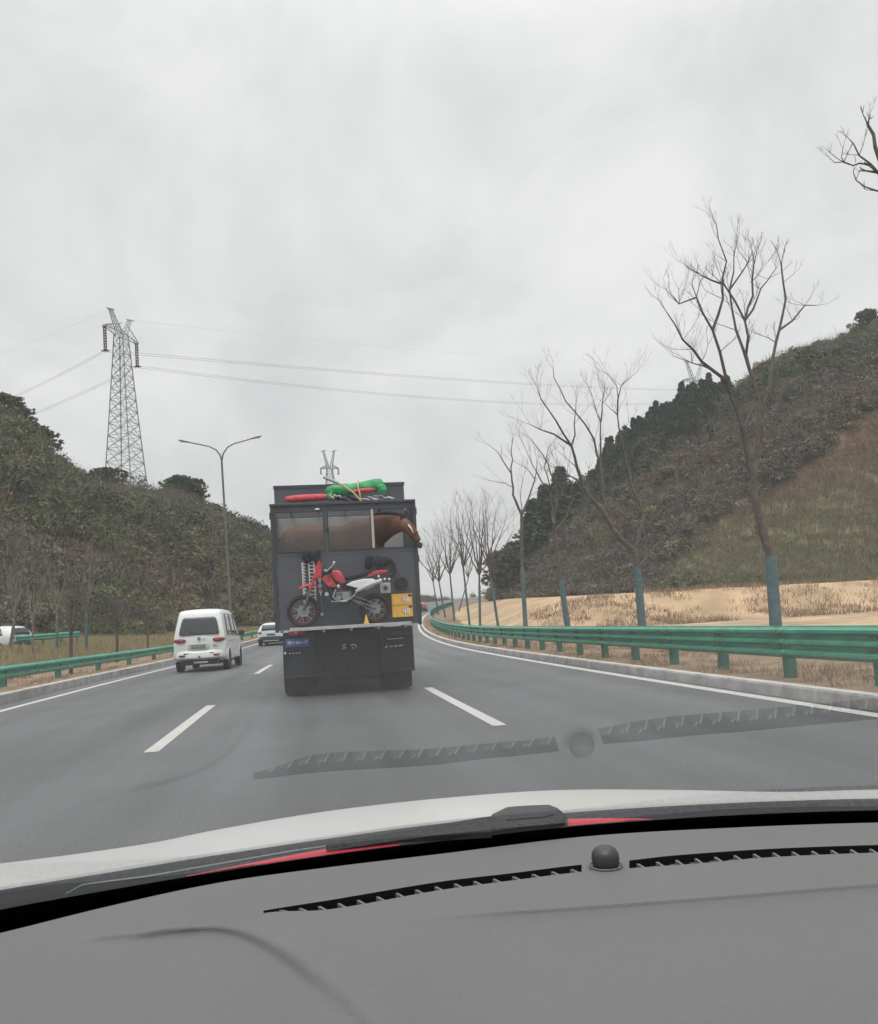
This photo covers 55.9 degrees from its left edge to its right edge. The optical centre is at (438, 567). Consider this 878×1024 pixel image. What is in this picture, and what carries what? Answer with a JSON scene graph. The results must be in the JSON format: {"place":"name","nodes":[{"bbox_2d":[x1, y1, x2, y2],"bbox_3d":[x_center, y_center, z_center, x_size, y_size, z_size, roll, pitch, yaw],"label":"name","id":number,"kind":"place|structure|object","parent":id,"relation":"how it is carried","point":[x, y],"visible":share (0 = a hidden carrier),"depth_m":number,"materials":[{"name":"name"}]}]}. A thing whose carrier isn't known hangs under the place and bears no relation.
{"place":"outdoors","nodes":[
{"label":"outdoors","id":0,"kind":"place"},
{"bbox_2d":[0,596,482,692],"bbox_3d":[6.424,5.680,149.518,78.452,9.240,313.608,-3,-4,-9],"label":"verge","id":1,"kind":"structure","parent":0,"point":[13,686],"depth_m":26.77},
{"bbox_2d":[41,570,107,673],"bbox_3d":[-11.235,1.945,25.023,1.860,3.873,2.763,-3,-4,-9],"label":"bare tree","id":2,"kind":"object","parent":1,"relation":"on","point":[70,628],"visible":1,"depth_m":25.39,"materials":[{"name":"brown plant"}]},
{"bbox_2d":[0,630,257,686],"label":"guardrail","id":3,"kind":"object","parent":1,"relation":"on","point":[57,666],"visible":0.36,"depth_m":25.19,"materials":[{"name":"green metal"}]},
{"bbox_2d":[178,436,260,612],"bbox_3d":[-15.468,-1.793,59.620,5.967,15.478,0.320,-3,-4,-9],"label":"street lamp","id":4,"kind":"object","parent":1,"relation":"on","point":[227,556],"visible":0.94,"depth_m":59.67,"materials":[{"name":"grey metal"}]},
{"bbox_2d":[0,597,877,912],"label":"road","id":5,"kind":"structure","parent":0,"point":[80,771],"depth_m":8.23,"materials":[{"name":"grey asphalt"}]},
{"bbox_2d":[173,609,244,671],"bbox_3d":[-8.073,2.539,29.189,2.180,2.084,4.625,-3,-4,-6],"label":"van","id":6,"kind":"object","parent":5,"relation":"on","point":[205,636],"visible":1,"depth_m":27.11,"materials":[{"name":"white paint"}]},
{"bbox_2d":[0,599,464,711],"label":"edge line","id":7,"kind":"object","parent":5,"relation":"on","point":[85,689],"visible":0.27,"depth_m":20.21,"materials":[{"name":"paint"}]},
{"bbox_2d":[0,597,477,704],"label":"kerb","id":8,"kind":"structure","parent":5,"relation":"on","point":[5,698],"depth_m":22.61,"materials":[{"name":"concrete"}]},
{"bbox_2d":[0,597,474,693],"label":"kerb top","id":9,"kind":"structure","parent":8,"relation":"on","point":[92,674],"depth_m":23.08,"materials":[{"name":"concrete"}]},
{"bbox_2d":[257,622,289,645],"bbox_3d":[-10.874,4.406,54.961,2.160,1.482,4.585,-3,-4,-4],"label":"passenger car","id":10,"kind":"object","parent":5,"relation":"on","point":[266,634],"visible":0.56,"depth_m":52.81,"materials":[{"name":"paint"}]},
{"bbox_2d":[143,605,427,752],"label":"lane line","id":11,"kind":"object","parent":5,"relation":"on","point":[159,745],"visible":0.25,"depth_m":10.85,"materials":[{"name":"paint"}]},
{"bbox_2d":[269,482,421,694],"bbox_3d":[-2.253,0.511,18.829,2.675,4.108,9.120,-3,-4,-9],"label":"camper truck","id":12,"kind":"object","parent":5,"relation":"on","point":[338,641],"visible":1,"depth_m":14.99,"materials":[{"name":"metal"}]},
{"bbox_2d":[301,562,306,602],"bbox_3d":[-2.403,0.274,14.779,0.084,0.734,0.031,-3,-4,-9],"label":"climbing strip","id":13,"kind":"object","parent":12,"relation":"attached to","point":[302,567],"visible":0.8,"depth_m":14.77,"materials":[{"name":"white metal"}]},
{"bbox_2d":[285,494,326,501],"bbox_3d":[-2.412,-1.259,15.037,0.774,0.134,0.132,-3,-4,-9],"label":"red roll","id":14,"kind":"object","parent":12,"relation":"on","point":[306,497],"visible":1,"depth_m":14.99,"materials":[{"name":"red fabric"}]},
{"bbox_2d":[301,549,310,562],"bbox_3d":[-2.375,-0.196,14.793,0.170,0.248,0.098,-3,-4,-9],"label":"pouch","id":15,"kind":"object","parent":12,"relation":"hanging from","point":[306,556],"visible":1,"depth_m":14.76,"materials":[{"name":"black fabric"}]},
{"bbox_2d":[308,562,316,600],"bbox_3d":[-2.268,0.262,14.797,0.120,0.733,0.022,-3,-4,-9],"label":"ladder","id":16,"kind":"object","parent":12,"relation":"hanging from","point":[309,569],"visible":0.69,"depth_m":14.79,"materials":[{"name":"white metal"}]},
{"bbox_2d":[311,549,320,562],"bbox_3d":[-2.208,-0.196,14.819,0.170,0.248,0.098,-3,-4,-9],"label":"pouch","id":17,"kind":"object","parent":12,"relation":"hanging from","point":[315,556],"visible":0.92,"depth_m":14.79,"materials":[{"name":"black fabric"}]},
{"bbox_2d":[287,561,390,627],"bbox_3d":[-1.746,0.439,14.465,1.845,1.173,0.658,-3,-4,-9],"label":"motorcycle","id":18,"kind":"object","parent":12,"relation":"on","point":[335,581],"visible":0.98,"depth_m":14.46,"materials":[{"name":"metal"}]},
{"bbox_2d":[323,476,361,500],"bbox_3d":[-1.760,-1.431,15.055,0.690,0.513,0.101,-3,-4,-2],"label":"wooden pole","id":19,"kind":"object","parent":12,"relation":"on","point":[336,482],"visible":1,"depth_m":15.03,"materials":[{"name":"wood"}]},
{"bbox_2d":[334,495,358,500],"bbox_3d":[-1.707,-1.246,15.121,0.581,0.126,0.195,-3,-4,-9],"label":"black cover","id":20,"kind":"object","parent":12,"relation":"on","point":[344,499],"visible":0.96,"depth_m":15.09,"materials":[{"name":"fabric"}]},
{"bbox_2d":[325,478,386,501],"bbox_3d":[-1.538,-1.425,15.260,1.135,0.418,0.297,-3,-4,-9],"label":"green roll","id":21,"kind":"object","parent":20,"relation":"on","point":[378,485],"visible":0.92,"depth_m":15.20,"materials":[{"name":"green fabric"}]},
{"bbox_2d":[278,511,422,551],"bbox_3d":[-1.613,0.009,15.634,2.832,2.100,1.014,-4,-4,9],"label":"horse","id":22,"kind":"object","parent":12,"relation":"in","point":[356,533],"visible":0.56,"depth_m":15.46},
{"bbox_2d":[351,488,374,493],"bbox_3d":[-1.394,-1.403,15.154,0.436,0.096,0.090,-3,-4,-9],"label":"red bundle","id":23,"kind":"object","parent":12,"relation":"on","point":[364,490],"visible":1,"depth_m":15.13,"materials":[{"name":"plastic"}]},
{"bbox_2d":[364,555,373,568],"bbox_3d":[-1.262,-0.093,14.938,0.175,0.255,0.120,-3,-4,-9],"label":"bag","id":24,"kind":"object","parent":12,"relation":"attached to","point":[369,559],"visible":1,"depth_m":14.90,"materials":[{"name":"black fabric"}]},
{"bbox_2d":[361,495,394,500],"bbox_3d":[-1.126,-1.275,15.210,0.652,0.127,0.178,-3,-4,-9],"label":"silver tarp","id":25,"kind":"object","parent":12,"relation":"on","point":[379,497],"visible":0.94,"depth_m":15.21,"materials":[{"name":"silver metal"}]},
{"bbox_2d":[375,556,395,577],"bbox_3d":[-0.967,-0.009,14.977,0.392,0.414,0.098,-3,-4,-9],"label":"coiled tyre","id":26,"kind":"object","parent":12,"relation":"attached to","point":[380,562],"visible":1,"depth_m":14.96,"materials":[{"name":"rubber"}]},
{"bbox_2d":[380,583,390,593],"bbox_3d":[-0.974,0.378,14.978,0.190,0.190,0.111,-3,-4,-9],"label":"speaker box","id":27,"kind":"object","parent":12,"relation":"attached to","point":[385,587],"visible":0.97,"depth_m":14.93,"materials":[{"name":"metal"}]},
{"bbox_2d":[391,593,411,604],"bbox_3d":[-0.678,0.582,14.993,0.385,0.199,0.148,-3,-4,-9],"label":"yellow box","id":28,"kind":"object","parent":12,"relation":"attached to","point":[401,599],"visible":1,"depth_m":14.93,"materials":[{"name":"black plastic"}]},
{"bbox_2d":[395,577,407,589],"bbox_3d":[-0.686,0.293,15.046,0.236,0.236,0.076,-3,-4,-9],"label":"round vent","id":29,"kind":"object","parent":12,"relation":"attached to","point":[401,583],"visible":1,"depth_m":15.02,"materials":[{"name":"black plastic"}]},
{"bbox_2d":[391,605,412,617],"bbox_3d":[-0.666,0.794,14.980,0.385,0.214,0.148,-3,-4,-9],"label":"yellow box","id":30,"kind":"object","parent":12,"relation":"on","point":[402,610],"visible":1,"depth_m":14.91,"materials":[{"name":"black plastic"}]},
{"bbox_2d":[0,789,877,1023],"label":"car","id":31,"kind":"object","parent":5,"relation":"on","point":[609,906],"visible":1,"depth_m":0.87,"materials":[{"name":"plastic"}]},
{"bbox_2d":[425,687,505,725],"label":"lane line","id":32,"kind":"object","parent":5,"relation":"on","point":[479,715],"visible":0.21,"depth_m":11.35,"materials":[{"name":"paint"}]},
{"bbox_2d":[418,615,877,716],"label":"edge line","id":33,"kind":"object","parent":5,"relation":"on","point":[865,713],"visible":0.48,"depth_m":12.07,"materials":[{"name":"paint"}]},
{"bbox_2d":[421,624,877,710],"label":"kerb","id":34,"kind":"structure","parent":5,"relation":"on","point":[855,700],"depth_m":12.21,"materials":[{"name":"concrete"}]},
{"bbox_2d":[422,599,877,695],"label":"kerb top","id":35,"kind":"structure","parent":34,"relation":"on","point":[828,688],"depth_m":12.79,"materials":[{"name":"concrete"}]},
{"bbox_2d":[0,362,877,637],"bbox_3d":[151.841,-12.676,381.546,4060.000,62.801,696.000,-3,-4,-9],"label":"hills","id":36,"kind":"structure","parent":0,"point":[712,602],"depth_m":53.47,"materials":[{"name":"plant"}]},
{"bbox_2d":[0,626,31,645],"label":"passenger car","id":37,"kind":"object","parent":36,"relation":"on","point":[5,632],"visible":0.32,"depth_m":43.47,"materials":[{"name":"paint"}]},
{"bbox_2d":[0,391,35,420],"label":"leafy tree","id":38,"kind":"object","parent":36,"relation":"on","point":[10,401],"visible":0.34,"depth_m":122.14,"materials":[{"name":"green plant"}]},
{"bbox_2d":[0,526,39,648],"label":"bare tree","id":39,"kind":"object","parent":36,"relation":"on","point":[15,605],"visible":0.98,"depth_m":39.29,"materials":[{"name":"brown plant"}]},
{"bbox_2d":[13,558,55,653],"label":"bare tree","id":40,"kind":"object","parent":36,"relation":"on","point":[33,616],"visible":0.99,"depth_m":37.63,"materials":[{"name":"brown plant"}]},
{"bbox_2d":[23,417,51,435],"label":"leafy tree","id":41,"kind":"object","parent":36,"relation":"on","point":[38,424],"visible":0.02,"depth_m":123.28,"materials":[{"name":"green plant"}]},
{"bbox_2d":[16,631,80,645],"bbox_3d":[-21.458,4.163,45.512,0.177,1.162,5.496,-4,-4,10],"label":"guardrail","id":42,"kind":"object","parent":36,"relation":"on","point":[24,638],"visible":0.77,"depth_m":45.07,"materials":[{"name":"green metal"}]},
{"bbox_2d":[40,426,64,450],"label":"leafy tree","id":43,"kind":"object","parent":36,"relation":"on","point":[51,436],"visible":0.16,"depth_m":124.63,"materials":[{"name":"green plant"}]},
{"bbox_2d":[42,548,77,647],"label":"bare tree","id":44,"kind":"object","parent":36,"relation":"on","point":[56,628],"visible":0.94,"depth_m":43.40,"materials":[{"name":"brown plant"}]},
{"bbox_2d":[69,544,108,647],"bbox_3d":[-19.126,1.665,45.466,2.204,6.182,2.500,-6,-4,34],"label":"bare tree","id":45,"kind":"object","parent":36,"relation":"on","point":[86,623],"visible":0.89,"depth_m":45.40,"materials":[{"name":"brown plant"}]},
{"bbox_2d":[86,590,133,661],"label":"bare tree","id":46,"kind":"object","parent":36,"relation":"on","point":[117,625],"visible":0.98,"depth_m":34.06,"materials":[{"name":"brown plant"}]},
{"bbox_2d":[89,467,130,483],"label":"leafy tree","id":47,"kind":"object","parent":36,"relation":"on","point":[108,471],"visible":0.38,"depth_m":130.90,"materials":[{"name":"green plant"}]},
{"bbox_2d":[101,307,147,487],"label":"power pylon","id":48,"kind":"object","parent":36,"relation":"on","point":[105,326],"visible":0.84,"depth_m":179.87,"materials":[{"name":"metal"}]},
{"bbox_2d":[112,350,676,390],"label":"power line","id":49,"kind":"object","parent":48,"relation":"attached to","point":[364,373],"visible":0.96,"depth_m":223.04,"materials":[{"name":"metal"}]},
{"bbox_2d":[142,366,648,404],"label":"power line","id":50,"kind":"object","parent":48,"relation":"attached to","point":[347,391],"visible":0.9,"depth_m":226.53,"materials":[{"name":"metal"}]},
{"bbox_2d":[0,597,258,679],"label":"meadow grass","id":51,"kind":"structure","parent":36,"relation":"on","point":[49,650],"depth_m":45.95,"materials":[{"name":"beige plant"}]},
{"bbox_2d":[0,396,274,636],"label":"hillside brush","id":52,"kind":"object","parent":36,"relation":"on","point":[186,527],"visible":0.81,"depth_m":84.20,"materials":[{"name":"green plant"}]},
{"bbox_2d":[131,596,165,647],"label":"bare tree","id":53,"kind":"object","parent":36,"relation":"on","point":[146,626],"visible":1,"depth_m":40.16,"materials":[{"name":"brown plant"}]},
{"bbox_2d":[157,474,196,492],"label":"leafy tree","id":54,"kind":"object","parent":36,"relation":"on","point":[178,478],"visible":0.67,"depth_m":140.82,"materials":[{"name":"green plant"}]},
{"bbox_2d":[182,477,210,499],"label":"leafy tree","id":55,"kind":"object","parent":36,"relation":"on","point":[198,487],"visible":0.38,"depth_m":143.65,"materials":[{"name":"green plant"}]},
{"bbox_2d":[320,450,338,483],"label":"power pylon","id":56,"kind":"object","parent":36,"relation":"on","point":[327,466],"visible":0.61,"depth_m":430.99,"materials":[{"name":"metal"}]},
{"bbox_2d":[421,521,461,617],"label":"bare tree","id":57,"kind":"object","parent":36,"relation":"on","point":[438,574],"visible":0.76,"depth_m":91.14,"materials":[{"name":"brown plant"}]},
{"bbox_2d":[452,541,480,610],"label":"bare tree","id":58,"kind":"object","parent":36,"relation":"on","point":[468,574],"visible":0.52,"depth_m":114.14,"materials":[{"name":"brown plant"}]},
{"bbox_2d":[438,491,496,624],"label":"bare tree","id":59,"kind":"object","parent":36,"relation":"on","point":[463,560],"visible":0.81,"depth_m":66.19,"materials":[{"name":"brown plant"}]},
{"bbox_2d":[452,487,516,625],"bbox_3d":[3.427,-0.916,58.163,5.349,10.517,3.375,-3,-4,-9],"label":"bare tree","id":60,"kind":"object","parent":36,"relation":"on","point":[479,568],"visible":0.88,"depth_m":58.15,"materials":[{"name":"brown plant"}]},
{"bbox_2d":[458,490,524,625],"bbox_3d":[3.536,-0.625,51.248,4.363,9.172,4.075,-4,-4,13],"label":"bare tree","id":61,"kind":"object","parent":36,"relation":"on","point":[489,564],"visible":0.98,"depth_m":51.10,"materials":[{"name":"brown plant"}]},
{"bbox_2d":[480,548,530,598],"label":"leafy tree","id":62,"kind":"object","parent":36,"relation":"on","point":[508,559],"visible":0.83,"depth_m":137.94,"materials":[{"name":"green plant"}]},
{"bbox_2d":[470,419,547,625],"bbox_3d":[3.824,-2.098,43.115,4.161,11.574,2.079,-3,-4,-9],"label":"bare tree","id":63,"kind":"object","parent":36,"relation":"on","point":[523,593],"visible":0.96,"depth_m":42.88,"materials":[{"name":"brown plant"}]},
{"bbox_2d":[507,498,547,556],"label":"conifer tree","id":64,"kind":"object","parent":36,"relation":"on","point":[530,542],"visible":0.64,"depth_m":141.83,"materials":[{"name":"green plant"}]},
{"bbox_2d":[524,483,551,536],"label":"conifer tree","id":65,"kind":"object","parent":36,"relation":"on","point":[540,498],"visible":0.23,"depth_m":145.06,"materials":[{"name":"green plant"}]},
{"bbox_2d":[525,486,572,543],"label":"conifer tree","id":66,"kind":"object","parent":36,"relation":"on","point":[544,520],"visible":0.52,"depth_m":140.09,"materials":[{"name":"green plant"}]},
{"bbox_2d":[539,466,582,511],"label":"conifer tree","id":67,"kind":"object","parent":36,"relation":"on","point":[561,484],"visible":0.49,"depth_m":147.15,"materials":[{"name":"green plant"}]},
{"bbox_2d":[516,417,614,625],"bbox_3d":[5.220,-1.657,34.996,4.286,9.603,2.271,-2,-4,-18],"label":"bare tree","id":68,"kind":"object","parent":36,"relation":"on","point":[566,618],"visible":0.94,"depth_m":34.77,"materials":[{"name":"brown plant"}]},
{"bbox_2d":[571,483,582,499],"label":"conifer tree","id":69,"kind":"object","parent":36,"relation":"on","point":[577,490],"visible":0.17,"depth_m":147.97,"materials":[{"name":"green plant"}]},
{"bbox_2d":[582,474,595,497],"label":"conifer tree","id":70,"kind":"object","parent":36,"relation":"on","point":[590,477],"visible":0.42,"depth_m":153.62,"materials":[{"name":"green plant"}]},
{"bbox_2d":[502,340,683,625],"bbox_3d":[4.835,-2.544,26.470,6.122,10.322,2.880,-2,-4,-24],"label":"bare tree","id":71,"kind":"object","parent":36,"relation":"on","point":[641,618],"visible":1,"depth_m":26.27,"materials":[{"name":"brown plant"}]},
{"bbox_2d":[585,486,601,509],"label":"conifer tree","id":72,"kind":"object","parent":36,"relation":"on","point":[596,488],"visible":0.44,"depth_m":141.89,"materials":[{"name":"green plant"}]},
{"bbox_2d":[598,447,606,473],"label":"conifer tree","id":73,"kind":"object","parent":36,"relation":"on","point":[604,452],"visible":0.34,"depth_m":165.12,"materials":[{"name":"green plant"}]},
{"bbox_2d":[608,435,614,452],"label":"conifer tree","id":74,"kind":"object","parent":36,"relation":"on","point":[611,440],"visible":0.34,"depth_m":169.19,"materials":[{"name":"green plant"}]},
{"bbox_2d":[607,474,618,494],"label":"conifer tree","id":75,"kind":"object","parent":36,"relation":"on","point":[615,478],"visible":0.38,"depth_m":141.78,"materials":[{"name":"green plant"}]},
{"bbox_2d":[612,430,625,452],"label":"conifer tree","id":76,"kind":"object","parent":36,"relation":"on","point":[618,445],"visible":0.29,"depth_m":164.10,"materials":[{"name":"green plant"}]},
{"bbox_2d":[620,417,637,453],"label":"conifer tree","id":77,"kind":"object","parent":36,"relation":"on","point":[633,434],"visible":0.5,"depth_m":162.55,"materials":[{"name":"green plant"}]},
{"bbox_2d":[630,447,640,459],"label":"conifer tree","id":78,"kind":"object","parent":36,"relation":"on","point":[636,452],"visible":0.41,"depth_m":145.59,"materials":[{"name":"green plant"}]},
{"bbox_2d":[628,415,647,447],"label":"conifer tree","id":79,"kind":"object","parent":36,"relation":"on","point":[639,419],"visible":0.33,"depth_m":162.82,"materials":[{"name":"green plant"}]},
{"bbox_2d":[643,411,651,432],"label":"conifer tree","id":80,"kind":"object","parent":36,"relation":"on","point":[646,421],"visible":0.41,"depth_m":164.83,"materials":[{"name":"green plant"}]},
{"bbox_2d":[421,316,877,602],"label":"hillside brush","id":81,"kind":"object","parent":36,"relation":"on","point":[825,386],"visible":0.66,"depth_m":116.77,"materials":[{"name":"green plant"}]},
{"bbox_2d":[647,400,658,434],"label":"conifer tree","id":82,"kind":"object","parent":36,"relation":"on","point":[654,416],"visible":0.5,"depth_m":163.11,"materials":[{"name":"green plant"}]},
{"bbox_2d":[649,403,668,435],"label":"conifer tree","id":83,"kind":"object","parent":36,"relation":"on","point":[662,412],"visible":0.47,"depth_m":160.49,"materials":[{"name":"green plant"}]},
{"bbox_2d":[655,440,668,454],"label":"conifer tree","id":84,"kind":"object","parent":36,"relation":"on","point":[662,444],"visible":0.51,"depth_m":139.61,"materials":[{"name":"green plant"}]},
{"bbox_2d":[667,401,675,423],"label":"conifer tree","id":85,"kind":"object","parent":36,"relation":"on","point":[671,410],"visible":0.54,"depth_m":160.57,"materials":[{"name":"green plant"}]},
{"bbox_2d":[674,381,690,418],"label":"conifer tree","id":86,"kind":"object","parent":36,"relation":"on","point":[680,405],"visible":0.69,"depth_m":161.53,"materials":[{"name":"green plant"}]},
{"bbox_2d":[682,361,701,386],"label":"power pylon","id":87,"kind":"object","parent":36,"relation":"on","point":[690,376],"visible":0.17,"depth_m":356.90,"materials":[{"name":"metal"}]},
{"bbox_2d":[686,381,704,410],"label":"conifer tree","id":88,"kind":"object","parent":36,"relation":"on","point":[693,395],"visible":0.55,"depth_m":160.35,"materials":[{"name":"green plant"}]},
{"bbox_2d":[518,577,877,625],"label":"bank weeds","id":89,"kind":"object","parent":36,"relation":"on","point":[813,612],"visible":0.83,"depth_m":49.63,"materials":[{"name":"beige plant"}]},
{"bbox_2d":[698,379,713,410],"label":"conifer tree","id":90,"kind":"object","parent":36,"relation":"on","point":[705,392],"visible":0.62,"depth_m":160.13,"materials":[{"name":"green plant"}]},
{"bbox_2d":[705,372,716,397],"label":"conifer tree","id":91,"kind":"object","parent":36,"relation":"on","point":[709,381],"visible":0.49,"depth_m":162.50,"materials":[{"name":"green plant"}]},
{"bbox_2d":[717,379,727,401],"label":"conifer tree","id":92,"kind":"object","parent":36,"relation":"on","point":[722,388],"visible":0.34,"depth_m":157.42,"materials":[{"name":"green plant"}]},
{"bbox_2d":[643,197,840,625],"bbox_3d":[7.219,-3.334,19.485,6.942,10.728,1.905,-1,-5,-37],"label":"bare tree","id":93,"kind":"object","parent":36,"relation":"on","point":[774,605],"visible":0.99,"depth_m":19.04,"materials":[{"name":"brown plant"}]},
{"bbox_2d":[657,408,877,584],"bbox_3d":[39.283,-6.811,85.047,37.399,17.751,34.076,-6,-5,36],"label":"slope grass","id":94,"kind":"structure","parent":36,"relation":"on","point":[810,551],"depth_m":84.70,"materials":[{"name":"green plant"}]},
{"bbox_2d":[818,100,877,191],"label":"bare tree","id":95,"kind":"object","parent":36,"relation":"on","point":[871,165],"visible":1,"depth_m":11.76,"materials":[{"name":"brown plant"}]},
{"bbox_2d":[853,308,877,329],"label":"leafy tree","id":96,"kind":"object","parent":36,"relation":"on","point":[864,315],"visible":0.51,"depth_m":159.31,"materials":[{"name":"green plant"}]},
{"bbox_2d":[0,0,877,598],"label":"sky","id":97,"kind":"structure","parent":0,"point":[494,179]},
{"bbox_2d":[1,599,877,692],"bbox_3d":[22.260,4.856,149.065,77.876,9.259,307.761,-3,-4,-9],"label":"verge","id":98,"kind":"structure","parent":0,"point":[870,686],"depth_m":15.72,"materials":[{"name":"beige plant"}]},
{"bbox_2d":[418,530,448,614],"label":"bare tree","id":99,"kind":"object","parent":98,"relation":"on","point":[433,577],"visible":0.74,"depth_m":103.12,"materials":[{"name":"brown plant"}]},
{"bbox_2d":[423,511,473,620],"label":"bare tree","id":100,"kind":"object","parent":98,"relation":"on","point":[450,567],"visible":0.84,"depth_m":79.15,"materials":[{"name":"brown plant"}]},
{"bbox_2d":[429,602,877,685],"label":"guardrail","id":101,"kind":"object","parent":98,"relation":"on","point":[789,645],"visible":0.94,"depth_m":14.11,"materials":[{"name":"green metal"}]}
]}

